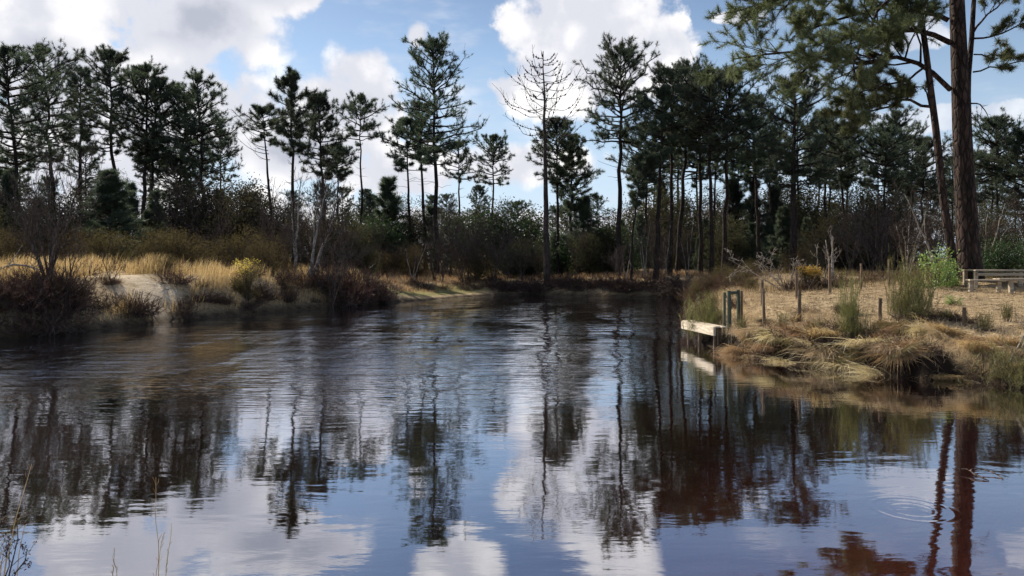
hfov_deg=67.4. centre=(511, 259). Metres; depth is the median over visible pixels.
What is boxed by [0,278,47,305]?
heather clump
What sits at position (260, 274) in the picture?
heather clump
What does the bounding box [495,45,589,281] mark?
dead pine
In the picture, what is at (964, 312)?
wooden post
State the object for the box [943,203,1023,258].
evergreen shrub
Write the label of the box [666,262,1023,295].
wood edge grass
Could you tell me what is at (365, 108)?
pine tree
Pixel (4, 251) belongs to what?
heath shrub
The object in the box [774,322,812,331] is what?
grass tussock
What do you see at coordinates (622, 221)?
young pine
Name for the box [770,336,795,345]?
grass tussock
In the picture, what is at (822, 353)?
grass tussock
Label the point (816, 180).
pine tree
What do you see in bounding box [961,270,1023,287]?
picnic table
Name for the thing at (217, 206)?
young pine
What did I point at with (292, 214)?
birch tree
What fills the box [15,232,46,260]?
bare shrub
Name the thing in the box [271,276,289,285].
heather clump
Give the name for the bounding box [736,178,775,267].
young pine
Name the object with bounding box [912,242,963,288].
laurel bush
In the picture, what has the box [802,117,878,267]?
pine tree
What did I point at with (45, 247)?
bare shrub
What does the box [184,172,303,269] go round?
evergreen shrub
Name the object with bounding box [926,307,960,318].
heather clump
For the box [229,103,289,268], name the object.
pine tree
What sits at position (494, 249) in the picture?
bare shrub
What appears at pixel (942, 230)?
bare shrub
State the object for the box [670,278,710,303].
heather clump
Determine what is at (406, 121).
pine tree
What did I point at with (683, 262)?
bare shrub
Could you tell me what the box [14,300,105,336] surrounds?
heather clump
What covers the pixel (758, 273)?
red heather clump
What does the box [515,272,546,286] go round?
red heather clump
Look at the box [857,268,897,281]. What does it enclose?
red heather clump
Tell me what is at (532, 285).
heather clump
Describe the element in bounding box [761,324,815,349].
grass tussock
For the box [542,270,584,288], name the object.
red heather clump
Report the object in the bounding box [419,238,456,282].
bare shrub
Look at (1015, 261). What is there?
holly bush
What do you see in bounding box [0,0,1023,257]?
sky
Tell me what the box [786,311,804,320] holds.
heath shrub
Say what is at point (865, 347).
grass tussock
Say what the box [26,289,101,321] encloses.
heather clump
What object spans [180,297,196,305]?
heather clump
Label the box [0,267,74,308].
heather clump
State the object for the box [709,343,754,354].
grass tussock
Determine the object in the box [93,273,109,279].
heather clump
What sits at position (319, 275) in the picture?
red heather clump
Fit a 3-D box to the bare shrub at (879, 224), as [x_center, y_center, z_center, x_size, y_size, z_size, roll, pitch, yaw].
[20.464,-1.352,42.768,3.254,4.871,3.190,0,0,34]
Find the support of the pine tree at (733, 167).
on the ground at (167, 292)
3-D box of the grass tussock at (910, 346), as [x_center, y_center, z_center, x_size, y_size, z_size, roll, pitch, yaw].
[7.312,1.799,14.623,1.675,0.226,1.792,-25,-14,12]
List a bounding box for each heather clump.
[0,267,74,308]
[0,268,75,297]
[0,270,28,304]
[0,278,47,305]
[0,282,30,304]
[0,291,27,307]
[0,293,18,313]
[1,257,40,279]
[2,268,58,309]
[2,275,79,314]
[4,271,43,293]
[9,262,89,299]
[10,261,89,285]
[13,259,100,294]
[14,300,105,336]
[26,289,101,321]
[38,266,105,299]
[45,274,112,301]
[48,286,98,311]
[59,275,96,302]
[66,257,105,275]
[81,288,123,310]
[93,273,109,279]
[98,277,114,285]
[103,277,120,284]
[105,287,161,314]
[105,290,169,319]
[117,255,160,272]
[117,287,166,319]
[149,262,202,286]
[159,253,195,270]
[166,303,204,319]
[170,296,200,309]
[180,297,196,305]
[186,286,227,302]
[187,294,207,302]
[188,289,222,301]
[194,279,212,287]
[199,256,240,269]
[208,293,228,303]
[218,294,240,304]
[219,292,236,303]
[235,298,258,311]
[244,262,265,278]
[252,287,267,297]
[253,280,274,291]
[253,285,277,298]
[253,294,269,303]
[262,289,282,300]
[265,264,306,281]
[270,279,299,289]
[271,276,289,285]
[272,286,299,297]
[276,252,349,297]
[281,265,325,289]
[281,285,299,295]
[284,290,301,302]
[293,266,340,296]
[307,266,353,286]
[307,295,323,302]
[315,268,374,306]
[323,267,363,295]
[324,254,390,293]
[336,267,378,304]
[341,271,377,295]
[342,281,375,305]
[361,278,401,300]
[363,272,405,302]
[405,276,426,285]
[414,281,438,288]
[439,283,454,288]
[458,283,477,290]
[461,282,486,289]
[465,274,482,282]
[487,277,517,287]
[488,277,510,288]
[488,279,515,293]
[501,279,525,291]
[508,278,550,292]
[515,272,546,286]
[515,278,560,293]
[522,279,541,289]
[531,269,573,287]
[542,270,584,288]
[547,272,573,284]
[548,273,581,288]
[558,272,593,288]
[560,276,591,291]
[573,275,607,288]
[575,274,603,285]
[581,272,618,287]
[593,276,640,293]
[596,272,640,289]
[599,272,636,286]
[607,277,643,293]
[616,272,659,289]
[632,279,661,290]
[633,275,688,293]
[646,284,686,297]
[647,269,696,284]
[663,279,691,294]
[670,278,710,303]
[675,303,703,325]
[680,284,722,308]
[682,297,703,318]
[682,298,719,314]
[685,276,724,295]
[705,274,744,292]
[710,267,762,283]
[719,286,745,308]
[736,266,765,277]
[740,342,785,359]
[748,346,783,362]
[761,319,788,340]
[767,319,825,345]
[779,277,817,290]
[780,273,825,291]
[790,328,838,351]
[793,303,819,312]
[808,274,847,288]
[808,318,844,330]
[808,319,859,335]
[817,272,848,285]
[819,274,848,288]
[822,331,852,348]
[827,270,859,283]
[843,321,889,338]
[846,327,883,350]
[854,272,879,283]
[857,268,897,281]
[857,330,919,353]
[862,271,885,281]
[882,329,942,349]
[915,338,947,356]
[924,306,960,321]
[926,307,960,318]
[937,310,970,321]
[950,311,991,323]
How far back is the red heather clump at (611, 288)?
45.48 m
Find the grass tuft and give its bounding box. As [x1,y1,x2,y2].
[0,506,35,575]
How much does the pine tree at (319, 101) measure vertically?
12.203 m
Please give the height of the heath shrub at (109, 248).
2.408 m
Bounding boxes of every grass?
[0,252,391,321]
[352,267,711,294]
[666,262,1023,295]
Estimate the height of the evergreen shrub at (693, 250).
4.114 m
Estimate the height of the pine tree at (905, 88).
10.487 m
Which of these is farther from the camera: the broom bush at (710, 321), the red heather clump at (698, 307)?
the red heather clump at (698, 307)
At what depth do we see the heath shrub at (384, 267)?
51.23 m
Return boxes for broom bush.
[678,287,726,343]
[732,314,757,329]
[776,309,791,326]
[830,263,878,340]
[836,288,874,340]
[878,242,939,322]
[887,260,942,323]
[889,291,905,318]
[938,307,953,319]
[960,329,1023,389]
[967,309,994,330]
[995,298,1019,321]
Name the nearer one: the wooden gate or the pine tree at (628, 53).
the wooden gate
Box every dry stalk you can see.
[4,464,33,575]
[151,477,161,575]
[153,534,163,575]
[166,523,171,572]
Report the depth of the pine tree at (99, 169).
67.75 m
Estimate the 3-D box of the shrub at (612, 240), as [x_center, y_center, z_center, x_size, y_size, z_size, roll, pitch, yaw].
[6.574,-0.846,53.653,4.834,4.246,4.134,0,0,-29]
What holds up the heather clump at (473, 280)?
on the ground at (167, 292)
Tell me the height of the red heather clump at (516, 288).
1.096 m
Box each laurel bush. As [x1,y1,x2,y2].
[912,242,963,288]
[932,262,963,287]
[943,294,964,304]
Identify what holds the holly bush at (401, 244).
on the ground at (167, 292)
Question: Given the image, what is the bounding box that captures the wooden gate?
[723,290,742,334]
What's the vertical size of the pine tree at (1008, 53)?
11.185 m
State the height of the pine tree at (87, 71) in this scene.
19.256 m
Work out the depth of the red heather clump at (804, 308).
18.47 m
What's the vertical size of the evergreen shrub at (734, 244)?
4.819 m
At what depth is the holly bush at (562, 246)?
53.36 m
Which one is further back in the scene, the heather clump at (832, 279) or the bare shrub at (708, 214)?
the bare shrub at (708, 214)
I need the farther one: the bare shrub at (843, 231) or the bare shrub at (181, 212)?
the bare shrub at (181, 212)
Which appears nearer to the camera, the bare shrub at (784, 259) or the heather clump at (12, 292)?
the heather clump at (12, 292)
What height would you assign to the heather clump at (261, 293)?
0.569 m
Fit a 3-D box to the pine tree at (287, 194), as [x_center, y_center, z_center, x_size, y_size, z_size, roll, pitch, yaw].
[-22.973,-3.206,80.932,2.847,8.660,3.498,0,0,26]
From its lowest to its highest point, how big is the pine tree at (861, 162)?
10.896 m
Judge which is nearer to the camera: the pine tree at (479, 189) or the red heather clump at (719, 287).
the red heather clump at (719, 287)
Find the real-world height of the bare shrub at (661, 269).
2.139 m
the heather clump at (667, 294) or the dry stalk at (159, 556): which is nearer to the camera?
the dry stalk at (159, 556)
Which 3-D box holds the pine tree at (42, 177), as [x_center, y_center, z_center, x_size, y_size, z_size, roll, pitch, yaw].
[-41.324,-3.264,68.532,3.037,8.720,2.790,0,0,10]
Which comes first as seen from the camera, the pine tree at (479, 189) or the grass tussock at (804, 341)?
the grass tussock at (804, 341)
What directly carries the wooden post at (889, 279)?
on the ground at (167, 292)
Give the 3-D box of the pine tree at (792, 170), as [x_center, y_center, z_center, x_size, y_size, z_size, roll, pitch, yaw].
[16.227,-4.807,43.322,5.405,12.064,4.908,0,0,31]
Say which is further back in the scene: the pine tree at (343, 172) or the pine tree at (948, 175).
the pine tree at (948, 175)
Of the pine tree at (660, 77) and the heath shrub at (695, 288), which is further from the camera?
the pine tree at (660, 77)
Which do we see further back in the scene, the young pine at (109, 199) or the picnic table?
the young pine at (109, 199)
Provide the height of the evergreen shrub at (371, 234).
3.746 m
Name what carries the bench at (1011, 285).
on the ground at (167, 292)
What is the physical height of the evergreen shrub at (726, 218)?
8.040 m
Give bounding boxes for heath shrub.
[0,226,42,263]
[0,227,23,261]
[31,230,78,259]
[39,225,101,262]
[68,235,123,264]
[78,225,136,267]
[98,231,140,259]
[117,221,184,264]
[121,238,149,263]
[139,225,200,266]
[149,253,180,273]
[162,230,225,267]
[198,228,249,266]
[220,220,299,267]
[241,230,292,275]
[278,259,301,275]
[283,209,317,269]
[286,210,373,269]
[289,232,322,264]
[367,250,398,273]
[391,242,432,276]
[452,239,500,280]
[511,246,543,276]
[678,284,693,306]
[684,279,709,302]
[691,271,721,296]
[697,287,726,322]
[706,263,734,279]
[721,274,738,287]
[724,264,760,289]
[739,258,766,273]
[743,275,759,290]
[776,238,826,273]
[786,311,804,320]
[829,300,842,310]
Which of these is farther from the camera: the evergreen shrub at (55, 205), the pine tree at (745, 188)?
the pine tree at (745, 188)
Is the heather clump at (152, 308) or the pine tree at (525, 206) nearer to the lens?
the heather clump at (152, 308)
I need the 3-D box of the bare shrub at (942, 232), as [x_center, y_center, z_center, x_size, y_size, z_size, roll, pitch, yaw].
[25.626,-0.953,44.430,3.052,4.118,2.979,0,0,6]
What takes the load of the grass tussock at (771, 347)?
on the ground at (167, 292)
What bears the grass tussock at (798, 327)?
on the ground at (167, 292)
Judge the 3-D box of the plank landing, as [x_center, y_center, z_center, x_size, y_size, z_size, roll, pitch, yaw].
[4.899,2.159,19.730,0.324,1.084,2.604,0,0,-5]
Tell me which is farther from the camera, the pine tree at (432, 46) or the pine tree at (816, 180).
the pine tree at (816, 180)
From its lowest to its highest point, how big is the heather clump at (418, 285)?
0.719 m
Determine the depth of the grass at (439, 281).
49.50 m
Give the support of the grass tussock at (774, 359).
on the ground at (167, 292)
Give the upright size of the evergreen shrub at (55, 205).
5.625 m
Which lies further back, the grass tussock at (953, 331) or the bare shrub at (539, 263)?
the bare shrub at (539, 263)
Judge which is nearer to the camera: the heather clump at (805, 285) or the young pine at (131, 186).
the heather clump at (805, 285)
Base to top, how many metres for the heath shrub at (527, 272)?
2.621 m
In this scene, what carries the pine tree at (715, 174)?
on the ground at (167, 292)
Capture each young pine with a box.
[0,172,28,226]
[65,168,153,261]
[113,179,143,252]
[127,189,171,251]
[132,208,156,259]
[204,192,230,261]
[363,174,411,247]
[420,204,444,269]
[527,248,538,277]
[550,230,565,275]
[557,193,610,265]
[590,251,601,274]
[621,218,634,255]
[629,212,649,267]
[641,183,675,227]
[691,235,706,271]
[702,218,709,269]
[716,176,745,234]
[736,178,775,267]
[739,222,768,266]
[754,183,799,267]
[760,216,781,271]
[761,206,803,272]
[798,216,819,265]
[911,217,941,270]
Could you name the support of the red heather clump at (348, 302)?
on the ground at (167, 292)
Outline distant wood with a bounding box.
[22,169,1023,267]
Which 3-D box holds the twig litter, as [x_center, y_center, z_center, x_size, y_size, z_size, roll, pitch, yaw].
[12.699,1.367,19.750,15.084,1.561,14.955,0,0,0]
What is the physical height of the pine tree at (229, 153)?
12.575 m
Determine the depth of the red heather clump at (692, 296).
24.13 m
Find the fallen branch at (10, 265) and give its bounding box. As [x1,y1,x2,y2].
[0,246,45,271]
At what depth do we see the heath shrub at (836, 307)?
18.51 m
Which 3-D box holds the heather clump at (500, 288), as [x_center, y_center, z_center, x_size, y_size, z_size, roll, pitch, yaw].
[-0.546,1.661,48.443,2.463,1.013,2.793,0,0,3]
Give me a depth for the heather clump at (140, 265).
30.57 m
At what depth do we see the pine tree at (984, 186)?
71.87 m
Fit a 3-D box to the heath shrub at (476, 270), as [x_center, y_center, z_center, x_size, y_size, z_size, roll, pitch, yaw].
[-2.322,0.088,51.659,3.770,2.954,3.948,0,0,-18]
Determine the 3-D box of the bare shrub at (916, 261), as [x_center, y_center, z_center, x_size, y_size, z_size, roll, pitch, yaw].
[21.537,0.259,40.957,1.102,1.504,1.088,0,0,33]
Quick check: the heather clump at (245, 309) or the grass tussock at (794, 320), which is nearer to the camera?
the grass tussock at (794, 320)
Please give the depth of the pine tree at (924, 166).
57.58 m
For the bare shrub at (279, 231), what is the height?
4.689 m
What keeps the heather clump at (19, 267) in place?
on the ground at (167, 292)
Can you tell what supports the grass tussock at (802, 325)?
on the ground at (167, 292)
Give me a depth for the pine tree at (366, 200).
80.71 m
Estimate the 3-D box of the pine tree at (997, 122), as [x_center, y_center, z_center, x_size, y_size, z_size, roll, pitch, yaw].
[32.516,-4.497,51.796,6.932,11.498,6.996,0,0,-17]
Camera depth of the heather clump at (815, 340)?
15.77 m
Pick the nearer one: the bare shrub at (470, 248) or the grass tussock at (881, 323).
the grass tussock at (881, 323)
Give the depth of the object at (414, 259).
49.00 m
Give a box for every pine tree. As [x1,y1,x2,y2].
[0,37,77,219]
[0,37,98,227]
[0,166,24,194]
[2,150,43,218]
[37,174,65,216]
[53,42,161,170]
[58,64,108,199]
[59,144,110,218]
[90,61,188,217]
[93,165,129,187]
[108,70,204,213]
[133,146,169,193]
[142,153,208,208]
[146,81,232,209]
[151,67,247,206]
[167,133,215,189]
[195,126,245,206]
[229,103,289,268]
[266,65,320,268]
[280,189,309,221]
[294,88,354,221]
[302,181,332,223]
[319,142,360,228]
[327,186,354,224]
[335,90,390,224]
[352,188,376,225]
[356,193,379,229]
[375,114,430,251]
[389,30,488,272]
[398,95,454,270]
[424,194,442,265]
[438,135,483,256]
[438,193,456,266]
[465,184,491,214]
[467,130,515,212]
[501,199,536,230]
[525,114,591,275]
[548,132,604,269]
[549,205,559,231]
[550,200,578,232]
[570,30,660,275]
[589,194,609,225]
[600,117,683,267]
[626,58,710,275]
[626,148,664,281]
[627,79,696,278]
[642,148,674,201]
[650,52,719,273]
[656,72,742,272]
[662,134,744,216]
[663,63,749,272]
[665,109,691,221]
[680,60,775,271]
[690,0,984,281]
[696,122,742,263]
[711,109,797,227]
[718,136,761,196]
[719,87,791,274]
[744,69,849,273]
[749,133,782,267]
[755,127,789,180]
[778,101,816,213]
[798,107,862,243]
[801,138,837,210]
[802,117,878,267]
[803,130,860,210]
[815,10,959,286]
[828,135,870,209]
[834,115,932,271]
[854,137,895,270]
[868,104,926,211]
[879,178,922,219]
[887,130,952,270]
[892,133,934,270]
[912,178,950,257]
[929,157,954,233]
[943,106,1023,231]
[949,148,995,204]
[968,0,1023,122]
[974,128,1023,216]
[975,153,1014,233]
[999,170,1023,246]
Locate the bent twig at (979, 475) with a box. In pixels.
[952,468,1002,480]
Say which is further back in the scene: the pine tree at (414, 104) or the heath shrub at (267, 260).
the pine tree at (414, 104)
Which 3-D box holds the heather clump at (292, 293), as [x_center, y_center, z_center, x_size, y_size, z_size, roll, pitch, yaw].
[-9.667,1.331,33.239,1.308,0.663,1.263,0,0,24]
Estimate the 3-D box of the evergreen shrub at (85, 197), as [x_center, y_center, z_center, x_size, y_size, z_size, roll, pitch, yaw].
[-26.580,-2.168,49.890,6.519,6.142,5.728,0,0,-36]
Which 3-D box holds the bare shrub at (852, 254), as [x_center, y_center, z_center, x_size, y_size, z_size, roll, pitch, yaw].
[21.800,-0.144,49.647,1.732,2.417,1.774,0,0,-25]
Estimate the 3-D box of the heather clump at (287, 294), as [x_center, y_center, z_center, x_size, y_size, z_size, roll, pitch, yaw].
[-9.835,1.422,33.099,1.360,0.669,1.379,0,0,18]
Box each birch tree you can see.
[277,162,312,270]
[303,176,346,284]
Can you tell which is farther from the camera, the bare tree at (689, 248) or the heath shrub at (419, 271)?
the heath shrub at (419, 271)
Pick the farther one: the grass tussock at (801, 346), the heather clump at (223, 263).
the heather clump at (223, 263)
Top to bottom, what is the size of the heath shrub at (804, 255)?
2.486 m
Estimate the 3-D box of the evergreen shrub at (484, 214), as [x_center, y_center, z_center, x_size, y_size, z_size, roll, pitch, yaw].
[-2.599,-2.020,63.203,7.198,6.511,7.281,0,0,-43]
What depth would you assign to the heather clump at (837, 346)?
15.53 m
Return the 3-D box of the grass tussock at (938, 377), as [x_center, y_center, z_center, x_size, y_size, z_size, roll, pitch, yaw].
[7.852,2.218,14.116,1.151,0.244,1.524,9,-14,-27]
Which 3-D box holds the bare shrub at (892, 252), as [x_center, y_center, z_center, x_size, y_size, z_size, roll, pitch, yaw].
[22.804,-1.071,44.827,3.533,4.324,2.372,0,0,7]
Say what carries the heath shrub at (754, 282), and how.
on the ground at (167, 292)
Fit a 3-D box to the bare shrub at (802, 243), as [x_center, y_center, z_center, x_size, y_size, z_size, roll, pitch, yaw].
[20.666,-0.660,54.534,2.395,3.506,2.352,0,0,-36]
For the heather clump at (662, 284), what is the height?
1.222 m
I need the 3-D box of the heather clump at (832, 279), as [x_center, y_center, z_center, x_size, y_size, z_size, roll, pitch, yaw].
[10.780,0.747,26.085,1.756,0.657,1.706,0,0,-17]
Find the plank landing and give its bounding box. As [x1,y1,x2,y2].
[681,320,726,348]
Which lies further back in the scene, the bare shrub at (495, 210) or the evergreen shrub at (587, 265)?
the bare shrub at (495, 210)
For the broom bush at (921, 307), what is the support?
on the ground at (167, 292)
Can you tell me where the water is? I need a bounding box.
[0,294,1023,575]
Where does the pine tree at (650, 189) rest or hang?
on the ground at (167, 292)
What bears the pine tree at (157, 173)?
on the ground at (167, 292)
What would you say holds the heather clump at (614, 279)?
on the ground at (167, 292)
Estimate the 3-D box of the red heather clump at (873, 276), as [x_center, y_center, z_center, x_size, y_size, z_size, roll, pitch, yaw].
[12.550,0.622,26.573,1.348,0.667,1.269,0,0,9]
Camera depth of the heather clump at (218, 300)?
29.36 m
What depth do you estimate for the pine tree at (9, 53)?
54.42 m
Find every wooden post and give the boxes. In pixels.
[761,280,763,304]
[761,288,765,326]
[795,271,797,298]
[797,291,801,321]
[828,264,831,293]
[860,263,862,290]
[878,298,882,320]
[888,259,890,284]
[961,307,966,326]
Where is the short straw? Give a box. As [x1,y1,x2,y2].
[686,266,1023,372]
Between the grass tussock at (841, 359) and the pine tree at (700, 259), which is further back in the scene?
the pine tree at (700, 259)
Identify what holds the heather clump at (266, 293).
on the ground at (167, 292)
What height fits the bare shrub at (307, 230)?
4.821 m
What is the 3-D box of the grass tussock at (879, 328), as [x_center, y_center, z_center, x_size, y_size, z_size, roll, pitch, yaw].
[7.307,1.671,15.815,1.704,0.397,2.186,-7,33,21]
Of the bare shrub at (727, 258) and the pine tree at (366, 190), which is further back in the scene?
the pine tree at (366, 190)
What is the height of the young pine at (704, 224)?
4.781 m
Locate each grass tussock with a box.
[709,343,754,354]
[711,351,749,356]
[723,325,755,344]
[725,326,775,340]
[729,354,753,357]
[739,340,784,354]
[743,325,777,339]
[744,328,786,349]
[747,317,771,324]
[747,354,796,364]
[755,338,789,344]
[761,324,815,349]
[764,327,812,337]
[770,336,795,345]
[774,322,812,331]
[775,334,865,369]
[776,317,811,332]
[777,336,833,355]
[778,336,841,350]
[780,352,886,373]
[786,321,842,339]
[788,308,809,324]
[789,319,815,328]
[801,348,867,373]
[811,324,844,339]
[818,335,916,352]
[834,339,930,354]
[836,358,881,374]
[842,309,901,337]
[845,333,954,375]
[849,340,953,363]
[852,325,898,363]
[857,330,919,342]
[860,337,931,364]
[862,316,913,330]
[869,323,903,337]
[884,340,919,366]
[891,327,910,337]
[901,312,935,339]
[909,316,975,336]
[913,319,951,342]
[914,374,969,380]
[937,371,980,382]
[940,336,1010,353]
[945,335,991,342]
[957,330,1023,348]
[989,340,1023,358]
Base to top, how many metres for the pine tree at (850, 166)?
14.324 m
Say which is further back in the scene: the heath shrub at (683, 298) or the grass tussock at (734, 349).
the heath shrub at (683, 298)
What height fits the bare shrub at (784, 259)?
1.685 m
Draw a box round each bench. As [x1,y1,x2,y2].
[964,279,1023,291]
[993,278,1023,293]
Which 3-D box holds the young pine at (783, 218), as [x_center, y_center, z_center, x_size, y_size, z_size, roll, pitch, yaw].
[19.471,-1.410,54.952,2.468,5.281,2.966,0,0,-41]
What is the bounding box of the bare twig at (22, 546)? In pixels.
[0,517,36,575]
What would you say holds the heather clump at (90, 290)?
on the ground at (167, 292)
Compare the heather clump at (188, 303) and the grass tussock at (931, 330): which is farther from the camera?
the heather clump at (188, 303)
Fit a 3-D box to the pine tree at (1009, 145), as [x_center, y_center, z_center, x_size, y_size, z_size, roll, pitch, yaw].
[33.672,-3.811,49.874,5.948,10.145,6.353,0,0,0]
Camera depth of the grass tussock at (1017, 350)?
13.73 m
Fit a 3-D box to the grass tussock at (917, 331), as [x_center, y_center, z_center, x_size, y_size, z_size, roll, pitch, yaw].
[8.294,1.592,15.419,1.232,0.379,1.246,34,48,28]
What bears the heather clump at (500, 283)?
on the ground at (167, 292)
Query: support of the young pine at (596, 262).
on the ground at (167, 292)
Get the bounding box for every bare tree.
[0,124,117,276]
[12,171,56,260]
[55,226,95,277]
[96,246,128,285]
[206,179,243,254]
[246,177,284,265]
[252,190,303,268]
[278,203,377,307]
[306,154,345,267]
[335,184,355,268]
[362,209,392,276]
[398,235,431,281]
[471,214,492,272]
[617,233,644,275]
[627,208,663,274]
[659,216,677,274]
[671,208,714,275]
[822,225,841,278]
[888,189,939,276]
[890,180,942,271]
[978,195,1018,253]
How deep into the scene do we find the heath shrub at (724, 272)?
33.29 m
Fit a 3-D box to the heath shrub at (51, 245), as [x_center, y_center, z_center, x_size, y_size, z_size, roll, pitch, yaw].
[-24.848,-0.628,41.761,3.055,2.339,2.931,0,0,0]
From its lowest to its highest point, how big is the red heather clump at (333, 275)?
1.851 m
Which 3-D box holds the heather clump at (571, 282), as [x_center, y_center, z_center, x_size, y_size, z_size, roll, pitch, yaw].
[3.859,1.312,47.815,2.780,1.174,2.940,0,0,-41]
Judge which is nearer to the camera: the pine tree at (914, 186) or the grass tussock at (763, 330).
the grass tussock at (763, 330)
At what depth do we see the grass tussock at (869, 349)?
15.01 m
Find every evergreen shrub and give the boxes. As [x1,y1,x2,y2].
[0,183,29,231]
[0,197,53,263]
[5,185,98,233]
[35,191,121,256]
[57,179,157,245]
[141,171,256,266]
[145,185,210,260]
[170,171,285,264]
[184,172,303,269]
[264,217,290,261]
[299,208,374,271]
[339,227,388,277]
[354,221,394,268]
[360,201,437,268]
[442,196,520,263]
[495,234,542,275]
[529,233,550,273]
[563,228,612,275]
[570,230,621,275]
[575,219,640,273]
[607,192,668,268]
[622,177,718,268]
[661,221,708,269]
[667,207,720,267]
[686,197,760,262]
[686,209,769,272]
[741,176,851,268]
[760,182,841,266]
[787,203,855,264]
[797,204,877,273]
[812,177,917,269]
[832,189,912,269]
[845,191,935,269]
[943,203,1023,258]
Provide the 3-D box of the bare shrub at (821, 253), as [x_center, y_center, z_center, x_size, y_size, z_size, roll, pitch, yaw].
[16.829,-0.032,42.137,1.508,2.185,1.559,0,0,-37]
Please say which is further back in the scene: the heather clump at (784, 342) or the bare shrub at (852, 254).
the bare shrub at (852, 254)
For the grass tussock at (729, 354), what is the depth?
17.41 m
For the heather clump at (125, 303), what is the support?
on the ground at (167, 292)
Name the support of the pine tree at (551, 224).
on the ground at (167, 292)
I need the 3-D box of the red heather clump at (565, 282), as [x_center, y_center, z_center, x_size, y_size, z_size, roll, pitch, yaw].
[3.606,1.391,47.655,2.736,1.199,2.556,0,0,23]
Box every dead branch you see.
[724,247,810,290]
[809,243,836,282]
[1006,313,1023,366]
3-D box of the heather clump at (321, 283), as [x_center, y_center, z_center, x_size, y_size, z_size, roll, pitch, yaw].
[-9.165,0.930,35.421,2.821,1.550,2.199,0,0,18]
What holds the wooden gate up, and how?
on the ground at (167, 292)
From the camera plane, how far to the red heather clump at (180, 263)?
32.48 m
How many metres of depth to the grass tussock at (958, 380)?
13.85 m
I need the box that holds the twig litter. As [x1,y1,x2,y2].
[698,278,1023,359]
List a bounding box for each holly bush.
[345,204,411,268]
[354,215,430,269]
[426,196,527,271]
[468,193,566,267]
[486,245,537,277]
[527,221,578,274]
[571,216,653,271]
[980,229,1023,277]
[981,249,1008,277]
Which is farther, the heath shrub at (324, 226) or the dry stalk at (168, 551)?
the heath shrub at (324, 226)
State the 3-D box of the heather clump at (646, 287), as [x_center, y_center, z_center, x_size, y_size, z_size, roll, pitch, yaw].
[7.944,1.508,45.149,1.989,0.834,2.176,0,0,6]
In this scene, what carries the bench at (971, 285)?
on the ground at (167, 292)
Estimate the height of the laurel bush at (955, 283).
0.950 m
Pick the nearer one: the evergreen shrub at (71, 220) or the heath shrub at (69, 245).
the heath shrub at (69, 245)
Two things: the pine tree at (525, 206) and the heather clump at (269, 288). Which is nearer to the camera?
the heather clump at (269, 288)
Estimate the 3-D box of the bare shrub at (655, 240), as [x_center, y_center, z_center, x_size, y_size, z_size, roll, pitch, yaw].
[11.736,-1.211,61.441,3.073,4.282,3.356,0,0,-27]
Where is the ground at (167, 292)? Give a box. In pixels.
[0,258,1023,385]
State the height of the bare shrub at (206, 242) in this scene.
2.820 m
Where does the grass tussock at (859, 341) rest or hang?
on the ground at (167, 292)
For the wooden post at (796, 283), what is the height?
1.074 m
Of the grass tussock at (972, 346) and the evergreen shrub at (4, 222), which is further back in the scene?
the evergreen shrub at (4, 222)
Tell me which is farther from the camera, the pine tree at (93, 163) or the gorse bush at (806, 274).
the pine tree at (93, 163)
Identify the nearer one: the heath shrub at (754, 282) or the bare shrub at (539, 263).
the heath shrub at (754, 282)
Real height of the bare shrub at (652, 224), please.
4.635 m
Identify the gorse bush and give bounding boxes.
[227,258,265,300]
[797,264,823,289]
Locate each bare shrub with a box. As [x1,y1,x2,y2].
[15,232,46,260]
[31,238,51,258]
[137,154,224,256]
[187,221,223,262]
[226,237,252,265]
[244,205,273,246]
[259,210,291,269]
[276,201,316,268]
[294,204,339,267]
[365,222,394,253]
[401,205,440,250]
[402,241,415,264]
[415,201,456,267]
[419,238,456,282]
[420,220,455,280]
[426,222,461,276]
[433,233,475,282]
[438,194,489,271]
[448,217,486,280]
[462,210,518,282]
[472,197,519,250]
[481,241,508,276]
[493,227,525,256]
[497,246,518,282]
[504,239,531,280]
[522,234,554,278]
[563,220,599,275]
[603,243,628,278]
[636,242,660,275]
[645,212,690,268]
[645,217,676,264]
[647,251,669,282]
[677,241,694,273]
[685,196,731,266]
[718,251,741,271]
[777,250,788,267]
[782,228,814,265]
[801,243,830,268]
[808,200,850,230]
[810,209,868,274]
[833,178,905,273]
[836,243,859,267]
[844,190,909,273]
[870,204,942,270]
[875,250,895,271]
[892,198,954,269]
[908,254,926,268]
[929,211,979,252]
[954,209,988,249]
[976,179,1023,250]
[983,192,1023,252]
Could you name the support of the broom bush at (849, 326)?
on the ground at (167, 292)
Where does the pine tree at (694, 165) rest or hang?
on the ground at (167, 292)
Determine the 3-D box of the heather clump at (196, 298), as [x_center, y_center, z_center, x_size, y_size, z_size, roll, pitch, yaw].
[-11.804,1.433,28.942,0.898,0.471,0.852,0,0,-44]
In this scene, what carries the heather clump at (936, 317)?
on the ground at (167, 292)
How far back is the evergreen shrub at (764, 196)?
77.04 m
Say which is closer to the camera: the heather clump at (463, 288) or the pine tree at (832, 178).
the heather clump at (463, 288)
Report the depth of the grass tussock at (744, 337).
17.46 m

